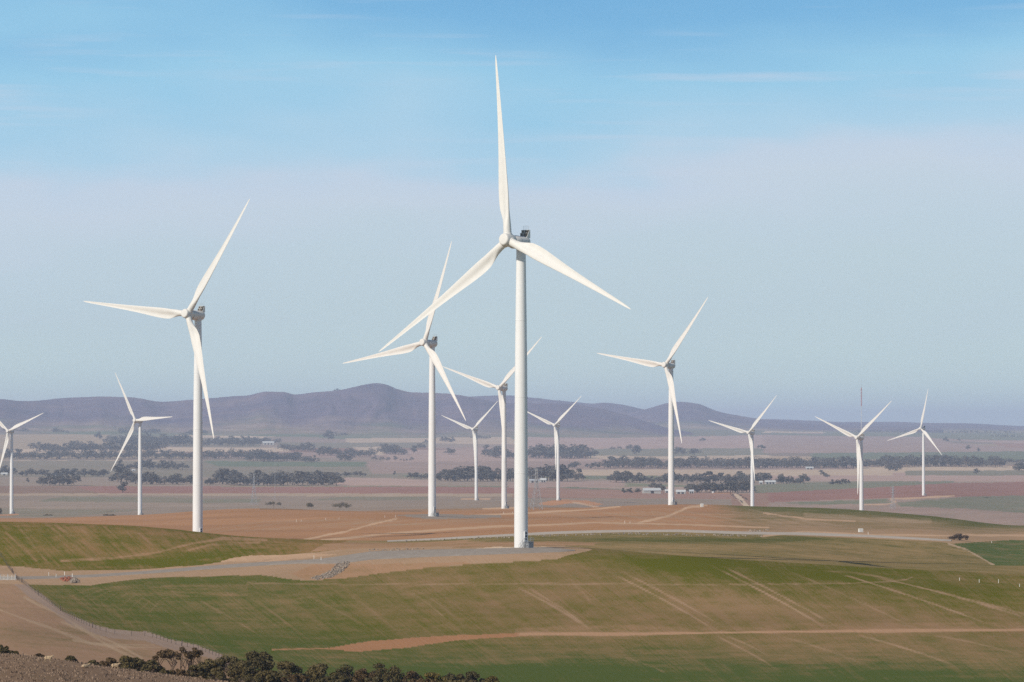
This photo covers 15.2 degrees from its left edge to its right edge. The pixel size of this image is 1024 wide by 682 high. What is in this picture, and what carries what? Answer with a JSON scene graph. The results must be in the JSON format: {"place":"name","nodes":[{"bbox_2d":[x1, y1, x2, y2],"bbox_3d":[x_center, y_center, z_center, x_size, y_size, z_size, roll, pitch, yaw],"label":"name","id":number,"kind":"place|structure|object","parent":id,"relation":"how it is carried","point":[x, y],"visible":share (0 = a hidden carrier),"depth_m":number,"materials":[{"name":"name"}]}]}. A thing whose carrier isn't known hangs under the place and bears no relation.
{"place":"outdoors","nodes":[
{"label":"outdoors","id":0,"kind":"place"},
{"bbox_2d":[1,548,574,579],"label":"gravel road","id":1,"kind":"structure","parent":0,"point":[373,555],"depth_m":1140.01,"materials":[{"name":"gravel"}]},
{"bbox_2d":[310,560,349,579],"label":"stone chute","id":2,"kind":"object","parent":1,"relation":"on","point":[337,568],"visible":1,"depth_m":1095.15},
{"bbox_2d":[380,56,629,547],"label":"wind turbine","id":3,"kind":"object","parent":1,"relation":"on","point":[522,245],"visible":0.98,"depth_m":1154.15,"materials":[{"name":"paint"}]},
{"bbox_2d":[0,383,692,436],"bbox_3d":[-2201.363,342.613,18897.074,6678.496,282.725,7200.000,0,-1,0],"label":"hills","id":4,"kind":"structure","parent":0,"point":[375,410],"depth_m":17732.87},
{"bbox_2d":[0,429,1023,681],"bbox_3d":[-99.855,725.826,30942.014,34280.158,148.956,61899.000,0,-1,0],"label":"ground","id":5,"kind":"structure","parent":0,"point":[654,607],"depth_m":1117.34,"materials":[{"name":"plant"}]},
{"bbox_2d":[0,645,11,653],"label":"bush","id":6,"kind":"object","parent":5,"relation":"on","point":[4,649],"visible":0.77,"depth_m":583.09,"materials":[{"name":"green plant"}]},
{"bbox_2d":[0,413,42,513],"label":"wind turbine","id":7,"kind":"object","parent":5,"relation":"on","point":[10,431],"visible":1,"depth_m":4300.56,"materials":[{"name":"metal"}]},
{"bbox_2d":[43,473,54,484],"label":"gum tree","id":8,"kind":"object","parent":5,"relation":"on","point":[50,477],"visible":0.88,"depth_m":6911.02,"materials":[{"name":"grey plant"}]},
{"bbox_2d":[52,472,66,484],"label":"gum tree","id":9,"kind":"object","parent":5,"relation":"on","point":[55,480],"visible":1,"depth_m":6888.96,"materials":[{"name":"grey plant"}]},
{"bbox_2d":[65,655,77,661],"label":"mallee bush","id":10,"kind":"object","parent":5,"relation":"on","point":[71,658],"visible":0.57,"depth_m":583.61,"materials":[{"name":"green plant"}]},
{"bbox_2d":[68,473,81,485],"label":"gum tree","id":11,"kind":"object","parent":5,"relation":"on","point":[73,478],"visible":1,"depth_m":6870.42,"materials":[{"name":"grey plant"}]},
{"bbox_2d":[100,657,117,667],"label":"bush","id":12,"kind":"object","parent":5,"relation":"on","point":[108,661],"visible":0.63,"depth_m":593.51,"materials":[{"name":"green plant"}]},
{"bbox_2d":[0,652,228,681],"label":"dry grass","id":13,"kind":"structure","parent":5,"relation":"on","point":[104,666],"depth_m":507.26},
{"bbox_2d":[108,466,125,481],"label":"gum tree","id":14,"kind":"object","parent":5,"relation":"on","point":[115,476],"visible":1,"depth_m":7351.17,"materials":[{"name":"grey plant"}]},
{"bbox_2d":[117,482,127,491],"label":"gum tree","id":15,"kind":"object","parent":5,"relation":"on","point":[122,486],"visible":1,"depth_m":6146.28,"materials":[{"name":"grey plant"}]},
{"bbox_2d":[16,575,232,657],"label":"wire fence","id":16,"kind":"object","parent":5,"relation":"on","point":[22,581],"visible":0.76,"depth_m":918.20,"materials":[{"name":"metal"}]},
{"bbox_2d":[117,468,133,481],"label":"gum tree","id":17,"kind":"object","parent":5,"relation":"on","point":[127,472],"visible":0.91,"depth_m":7322.88,"materials":[{"name":"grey plant"}]},
{"bbox_2d":[118,655,135,668],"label":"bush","id":18,"kind":"object","parent":5,"relation":"on","point":[127,662],"visible":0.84,"depth_m":598.50,"materials":[{"name":"green plant"}]},
{"bbox_2d":[110,373,168,514],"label":"wind turbine","id":19,"kind":"object","parent":5,"relation":"on","point":[140,420],"visible":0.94,"depth_m":3735.27,"materials":[{"name":"metal"}]},
{"bbox_2d":[133,657,145,671],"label":"mallee bush","id":20,"kind":"object","parent":5,"relation":"on","point":[138,662],"visible":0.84,"depth_m":603.47,"materials":[{"name":"green plant"}]},
{"bbox_2d":[145,472,158,483],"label":"gum tree","id":21,"kind":"object","parent":5,"relation":"on","point":[149,477],"visible":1,"depth_m":7023.89,"materials":[{"name":"grey plant"}]},
{"bbox_2d":[141,659,163,673],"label":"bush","id":22,"kind":"object","parent":5,"relation":"on","point":[150,665],"visible":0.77,"depth_m":603.10,"materials":[{"name":"green plant"}]},
{"bbox_2d":[157,460,165,468],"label":"gum tree","id":23,"kind":"object","parent":5,"relation":"on","point":[161,465],"visible":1,"depth_m":8999.01,"materials":[{"name":"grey plant"}]},
{"bbox_2d":[152,649,180,669],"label":"mallee tree","id":24,"kind":"object","parent":5,"relation":"on","point":[162,654],"visible":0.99,"depth_m":638.34,"materials":[{"name":"green plant"}]},
{"bbox_2d":[84,199,249,531],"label":"wind turbine","id":25,"kind":"object","parent":5,"relation":"on","point":[189,314],"visible":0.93,"depth_m":1568.37,"materials":[{"name":"metal"}]},
{"bbox_2d":[168,475,176,483],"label":"gum tree","id":26,"kind":"object","parent":5,"relation":"on","point":[172,479],"visible":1,"depth_m":7012.75,"materials":[{"name":"grey plant"}]},
{"bbox_2d":[171,668,187,676],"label":"mallee tree","id":27,"kind":"object","parent":5,"relation":"on","point":[177,672],"visible":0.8,"depth_m":610.59,"materials":[{"name":"green plant"}]},
{"bbox_2d":[167,646,193,669],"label":"mallee tree","id":28,"kind":"object","parent":5,"relation":"on","point":[188,653],"visible":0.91,"depth_m":643.21,"materials":[{"name":"green plant"}]},
{"bbox_2d":[187,647,203,672],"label":"mallee tree","id":29,"kind":"object","parent":5,"relation":"on","point":[197,653],"visible":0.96,"depth_m":643.33,"materials":[{"name":"green plant"}]},
{"bbox_2d":[187,664,206,678],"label":"mallee tree","id":30,"kind":"object","parent":5,"relation":"on","point":[198,670],"visible":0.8,"depth_m":613.49,"materials":[{"name":"green plant"}]},
{"bbox_2d":[197,658,222,676],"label":"mallee tree","id":31,"kind":"object","parent":5,"relation":"on","point":[208,665],"visible":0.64,"depth_m":628.09,"materials":[{"name":"green plant"}]},
{"bbox_2d":[205,671,229,681],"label":"mallee tree","id":32,"kind":"object","parent":5,"relation":"on","point":[215,675],"visible":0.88,"depth_m":613.67,"materials":[{"name":"green plant"}]},
{"bbox_2d":[212,468,228,483],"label":"gum tree","id":33,"kind":"object","parent":5,"relation":"on","point":[218,473],"visible":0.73,"depth_m":7029.81,"materials":[{"name":"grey plant"}]},
{"bbox_2d":[219,468,230,484],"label":"gum tree","id":34,"kind":"object","parent":5,"relation":"on","point":[222,476],"visible":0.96,"depth_m":6965.13,"materials":[{"name":"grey plant"}]},
{"bbox_2d":[215,655,238,677],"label":"mallee tree","id":35,"kind":"object","parent":5,"relation":"on","point":[222,660],"visible":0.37,"depth_m":638.47,"materials":[{"name":"green plant"}]},
{"bbox_2d":[225,470,240,479],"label":"gum tree","id":36,"kind":"object","parent":5,"relation":"on","point":[233,473],"visible":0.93,"depth_m":6928.83,"materials":[{"name":"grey plant"}]},
{"bbox_2d":[229,473,244,485],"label":"gum tree","id":37,"kind":"object","parent":5,"relation":"on","point":[237,479],"visible":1,"depth_m":6874.45,"materials":[{"name":"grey plant"}]},
{"bbox_2d":[226,659,253,681],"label":"mallee tree","id":38,"kind":"object","parent":5,"relation":"on","point":[241,668],"visible":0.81,"depth_m":628.06,"materials":[{"name":"green plant"}]},
{"bbox_2d":[229,675,262,681],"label":"mallee tree","id":39,"kind":"object","parent":5,"relation":"on","point":[237,678],"visible":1,"depth_m":610.56,"materials":[{"name":"green plant"}]},
{"bbox_2d":[250,474,256,504],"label":"transmission pylon","id":40,"kind":"object","parent":5,"relation":"on","point":[254,489],"visible":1,"depth_m":4906.90,"materials":[{"name":"metal"}]},
{"bbox_2d":[245,472,261,484],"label":"gum tree","id":41,"kind":"object","parent":5,"relation":"on","point":[252,476],"visible":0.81,"depth_m":6913.11,"materials":[{"name":"grey plant"}]},
{"bbox_2d":[244,650,269,678],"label":"mallee tree","id":42,"kind":"object","parent":5,"relation":"on","point":[255,660],"visible":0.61,"depth_m":637.74,"materials":[{"name":"green plant"}]},
{"bbox_2d":[254,470,261,484],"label":"gum tree","id":43,"kind":"object","parent":5,"relation":"on","point":[259,473],"visible":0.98,"depth_m":6920.68,"materials":[{"name":"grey plant"}]},
{"bbox_2d":[257,472,268,485],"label":"gum tree","id":44,"kind":"object","parent":5,"relation":"on","point":[261,479],"visible":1,"depth_m":6870.98,"materials":[{"name":"grey plant"}]},
{"bbox_2d":[257,651,274,671],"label":"mallee tree","id":45,"kind":"object","parent":5,"relation":"on","point":[266,655],"visible":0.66,"depth_m":643.45,"materials":[{"name":"green plant"}]},
{"bbox_2d":[251,670,281,681],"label":"mallee tree","id":46,"kind":"object","parent":5,"relation":"on","point":[270,676],"visible":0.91,"depth_m":615.88,"materials":[{"name":"green plant"}]},
{"bbox_2d":[268,476,281,485],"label":"gum tree","id":47,"kind":"object","parent":5,"relation":"on","point":[274,479],"visible":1,"depth_m":6837.17,"materials":[{"name":"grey plant"}]},
{"bbox_2d":[269,470,290,484],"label":"gum tree","id":48,"kind":"object","parent":5,"relation":"on","point":[280,473],"visible":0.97,"depth_m":6874.55,"materials":[{"name":"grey plant"}]},
{"bbox_2d":[277,472,293,485],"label":"gum tree","id":49,"kind":"object","parent":5,"relation":"on","point":[285,475],"visible":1,"depth_m":6854.41,"materials":[{"name":"grey plant"}]},
{"bbox_2d":[270,660,306,681],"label":"mallee tree","id":50,"kind":"object","parent":5,"relation":"on","point":[288,668],"visible":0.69,"depth_m":638.61,"materials":[{"name":"green plant"}]},
{"bbox_2d":[280,674,309,681],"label":"mallee tree","id":51,"kind":"object","parent":5,"relation":"on","point":[299,678],"visible":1,"depth_m":623.27,"materials":[{"name":"green plant"}]},
{"bbox_2d":[287,471,307,485],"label":"gum tree","id":52,"kind":"object","parent":5,"relation":"on","point":[294,478],"visible":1,"depth_m":6813.85,"materials":[{"name":"grey plant"}]},
{"bbox_2d":[314,470,324,484],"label":"gum tree","id":53,"kind":"object","parent":5,"relation":"on","point":[318,472],"visible":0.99,"depth_m":6831.45,"materials":[{"name":"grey plant"}]},
{"bbox_2d":[305,663,336,681],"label":"mallee tree","id":54,"kind":"object","parent":5,"relation":"on","point":[314,673],"visible":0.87,"depth_m":647.37,"materials":[{"name":"green plant"}]},
{"bbox_2d":[322,430,334,439],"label":"gum tree","id":55,"kind":"object","parent":5,"relation":"on","point":[327,434],"visible":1,"depth_m":14830.78,"materials":[{"name":"grey plant"}]},
{"bbox_2d":[323,472,338,484],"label":"gum tree","id":56,"kind":"object","parent":5,"relation":"on","point":[331,474],"visible":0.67,"depth_m":6826.28,"materials":[{"name":"grey plant"}]},
{"bbox_2d":[315,675,349,681],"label":"mallee tree","id":57,"kind":"object","parent":5,"relation":"on","point":[341,678],"visible":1,"depth_m":628.61,"materials":[{"name":"green plant"}]},
{"bbox_2d":[328,474,345,485],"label":"gum tree","id":58,"kind":"object","parent":5,"relation":"on","point":[339,479],"visible":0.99,"depth_m":6724.85,"materials":[{"name":"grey plant"}]},
{"bbox_2d":[332,502,351,507],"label":"gum tree","id":59,"kind":"object","parent":5,"relation":"on","point":[341,504],"visible":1,"depth_m":4132.53,"materials":[{"name":"green plant"}]},
{"bbox_2d":[333,664,353,681],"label":"mallee tree","id":60,"kind":"object","parent":5,"relation":"on","point":[345,673],"visible":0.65,"depth_m":653.53,"materials":[{"name":"green plant"}]},
{"bbox_2d":[352,668,375,681],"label":"mallee tree","id":61,"kind":"object","parent":5,"relation":"on","point":[361,674],"visible":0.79,"depth_m":647.81,"materials":[{"name":"green plant"}]},
{"bbox_2d":[371,663,385,676],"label":"mallee bush","id":62,"kind":"object","parent":5,"relation":"on","point":[378,672],"visible":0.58,"depth_m":658.49,"materials":[{"name":"green plant"}]},
{"bbox_2d":[364,676,393,681],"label":"mallee tree","id":63,"kind":"object","parent":5,"relation":"on","point":[376,679],"visible":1,"depth_m":634.03,"materials":[{"name":"green plant"}]},
{"bbox_2d":[380,665,404,681],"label":"mallee tree","id":64,"kind":"object","parent":5,"relation":"on","point":[393,672],"visible":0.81,"depth_m":653.23,"materials":[{"name":"green plant"}]},
{"bbox_2d":[344,241,465,516],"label":"wind turbine","id":65,"kind":"object","parent":5,"relation":"on","point":[429,347],"visible":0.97,"depth_m":2044.15,"materials":[{"name":"metal"}]},
{"bbox_2d":[400,671,421,681],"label":"mallee tree","id":66,"kind":"object","parent":5,"relation":"on","point":[415,675],"visible":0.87,"depth_m":653.46,"materials":[{"name":"green plant"}]},
{"bbox_2d":[404,677,435,681],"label":"mallee tree","id":67,"kind":"object","parent":5,"relation":"on","point":[420,679],"visible":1,"depth_m":639.33,"materials":[{"name":"green plant"}]},
{"bbox_2d":[419,672,446,681],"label":"mallee tree","id":68,"kind":"object","parent":5,"relation":"on","point":[431,675],"visible":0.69,"depth_m":653.53,"materials":[{"name":"green plant"}]},
{"bbox_2d":[443,673,457,680],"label":"mallee bush","id":69,"kind":"object","parent":5,"relation":"on","point":[448,676],"visible":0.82,"depth_m":658.40,"materials":[{"name":"green plant"}]},
{"bbox_2d":[445,469,456,481],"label":"gum tree","id":70,"kind":"object","parent":5,"relation":"on","point":[449,471],"visible":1,"depth_m":7162.69,"materials":[{"name":"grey plant"}]},
{"bbox_2d":[447,679,473,681],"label":"mallee tree","id":71,"kind":"object","parent":5,"relation":"on","point":[465,680],"visible":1,"depth_m":642.88,"materials":[{"name":"green plant"}]},
{"bbox_2d":[461,466,474,480],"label":"gum tree","id":72,"kind":"object","parent":5,"relation":"on","point":[465,469],"visible":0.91,"depth_m":7241.36,"materials":[{"name":"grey plant"}]},
{"bbox_2d":[443,402,496,499],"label":"wind turbine","id":73,"kind":"object","parent":5,"relation":"on","point":[474,428],"visible":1,"depth_m":5000.39,"materials":[{"name":"metal"}]},
{"bbox_2d":[456,671,485,681],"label":"mallee tree","id":74,"kind":"object","parent":5,"relation":"on","point":[473,675],"visible":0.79,"depth_m":663.75,"materials":[{"name":"green plant"}]},
{"bbox_2d":[463,466,484,478],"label":"gum tree","id":75,"kind":"object","parent":5,"relation":"on","point":[469,474],"visible":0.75,"depth_m":7193.84,"materials":[{"name":"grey plant"}]},
{"bbox_2d":[483,468,492,480],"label":"gum tree","id":76,"kind":"object","parent":5,"relation":"on","point":[488,472],"visible":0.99,"depth_m":7199.13,"materials":[{"name":"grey plant"}]},
{"bbox_2d":[444,338,540,508],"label":"wind turbine","id":77,"kind":"object","parent":5,"relation":"on","point":[502,396],"visible":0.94,"depth_m":2941.66,"materials":[{"name":"metal"}]},
{"bbox_2d":[485,676,499,681],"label":"mallee tree","id":78,"kind":"object","parent":5,"relation":"on","point":[491,679],"visible":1,"depth_m":663.38,"materials":[{"name":"green plant"}]},
{"bbox_2d":[3,388,1023,502],"bbox_3d":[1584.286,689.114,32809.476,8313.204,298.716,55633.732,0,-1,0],"label":"woodland","id":79,"kind":"object","parent":5,"relation":"on","point":[581,451],"visible":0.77,"depth_m":10699.09,"materials":[{"name":"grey plant"}]},
{"bbox_2d":[530,469,542,509],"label":"transmission pylon","id":80,"kind":"object","parent":5,"relation":"on","point":[535,485],"visible":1,"depth_m":2625.02,"materials":[{"name":"metal"}]},
{"bbox_2d":[534,464,552,480],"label":"gum tree","id":81,"kind":"object","parent":5,"relation":"on","point":[543,471],"visible":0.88,"depth_m":7274.90,"materials":[{"name":"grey plant"}]},
{"bbox_2d":[527,399,578,499],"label":"wind turbine","id":82,"kind":"object","parent":5,"relation":"on","point":[556,435],"visible":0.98,"depth_m":4720.63,"materials":[{"name":"metal"}]},
{"bbox_2d":[548,464,561,480],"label":"gum tree","id":83,"kind":"object","parent":5,"relation":"on","point":[552,472],"visible":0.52,"depth_m":7235.22,"materials":[{"name":"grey plant"}]},
{"bbox_2d":[548,464,576,480],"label":"gum tree","id":84,"kind":"object","parent":5,"relation":"on","point":[572,470],"visible":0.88,"depth_m":7260.45,"materials":[{"name":"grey plant"}]},
{"bbox_2d":[560,464,571,480],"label":"gum tree","id":85,"kind":"object","parent":5,"relation":"on","point":[565,470],"visible":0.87,"depth_m":7240.15,"materials":[{"name":"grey plant"}]},
{"bbox_2d":[574,468,582,479],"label":"gum tree","id":86,"kind":"object","parent":5,"relation":"on","point":[579,473],"visible":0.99,"depth_m":7394.06,"materials":[{"name":"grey plant"}]},
{"bbox_2d":[610,472,621,482],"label":"gum tree","id":87,"kind":"object","parent":5,"relation":"on","point":[616,475],"visible":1,"depth_m":7128.48,"materials":[{"name":"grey plant"}]},
{"bbox_2d":[621,471,633,482],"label":"gum tree","id":88,"kind":"object","parent":5,"relation":"on","point":[626,475],"visible":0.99,"depth_m":7145.20,"materials":[{"name":"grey plant"}]},
{"bbox_2d":[631,445,641,454],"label":"gum tree","id":89,"kind":"object","parent":5,"relation":"on","point":[636,449],"visible":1,"depth_m":11765.41,"materials":[{"name":"grey plant"}]},
{"bbox_2d":[632,472,645,482],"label":"gum tree","id":90,"kind":"object","parent":5,"relation":"on","point":[641,475],"visible":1,"depth_m":7099.72,"materials":[{"name":"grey plant"}]},
{"bbox_2d":[642,488,660,493],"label":"farm shed","id":91,"kind":"structure","parent":5,"relation":"on","point":[652,490],"depth_m":5720.86,"materials":[{"name":"metal"}]},
{"bbox_2d":[598,297,707,504],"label":"wind turbine","id":92,"kind":"object","parent":5,"relation":"on","point":[667,365],"visible":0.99,"depth_m":2538.80,"materials":[{"name":"metal"}]},
{"bbox_2d":[688,473,705,481],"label":"gum tree","id":93,"kind":"object","parent":5,"relation":"on","point":[699,477],"visible":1,"depth_m":7116.82,"materials":[{"name":"grey plant"}]},
{"bbox_2d":[695,482,709,492],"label":"gum tree","id":94,"kind":"object","parent":5,"relation":"on","point":[704,487],"visible":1,"depth_m":5859.62,"materials":[{"name":"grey plant"}]},
{"bbox_2d":[722,480,734,491],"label":"gum tree","id":95,"kind":"object","parent":5,"relation":"on","point":[727,484],"visible":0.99,"depth_m":5888.08,"materials":[{"name":"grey plant"}]},
{"bbox_2d":[709,395,776,505],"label":"wind turbine","id":96,"kind":"object","parent":5,"relation":"on","point":[751,432],"visible":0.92,"depth_m":4216.14,"materials":[{"name":"metal"}]},
{"bbox_2d":[738,475,750,481],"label":"gum tree","id":97,"kind":"object","parent":5,"relation":"on","point":[746,478],"visible":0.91,"depth_m":7077.14,"materials":[{"name":"grey plant"}]},
{"bbox_2d":[815,403,889,509],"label":"wind turbine","id":98,"kind":"object","parent":5,"relation":"on","point":[859,448],"visible":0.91,"depth_m":3717.32,"materials":[{"name":"metal"}]},
{"bbox_2d":[887,391,941,495],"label":"wind turbine","id":99,"kind":"object","parent":5,"relation":"on","point":[921,428],"visible":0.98,"depth_m":5292.15,"materials":[{"name":"metal"}]},
{"bbox_2d":[948,533,968,539],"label":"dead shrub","id":100,"kind":"object","parent":5,"relation":"on","point":[960,536],"visible":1,"depth_m":1549.94,"materials":[{"name":"brown plant"}]},
{"bbox_2d":[0,0,1023,425],"label":"sky","id":101,"kind":"structure","parent":0,"point":[841,182],"materials":[{"name":"blue"}]},
{"bbox_2d":[472,395,643,414],"bbox_3d":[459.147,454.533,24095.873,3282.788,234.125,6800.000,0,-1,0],"label":"hills","id":102,"kind":"structure","parent":0,"point":[622,409],"depth_m":24248.07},
{"bbox_2d":[387,529,950,541],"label":"gravel track","id":103,"kind":"structure","parent":0,"point":[720,532],"depth_m":1508.46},
{"bbox_2d":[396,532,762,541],"bbox_3d":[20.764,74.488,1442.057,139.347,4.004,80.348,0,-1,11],"label":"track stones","id":104,"kind":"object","parent":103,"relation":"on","point":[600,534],"visible":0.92,"depth_m":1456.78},
{"bbox_2d":[627,402,941,432],"bbox_3d":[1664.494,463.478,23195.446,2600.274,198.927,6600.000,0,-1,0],"label":"hills","id":105,"kind":"structure","parent":0,"point":[694,416],"depth_m":22212.18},
{"bbox_2d":[764,419,1023,430],"bbox_3d":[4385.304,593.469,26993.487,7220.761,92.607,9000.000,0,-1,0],"label":"hills","id":106,"kind":"structure","parent":0,"point":[964,426],"depth_m":26234.87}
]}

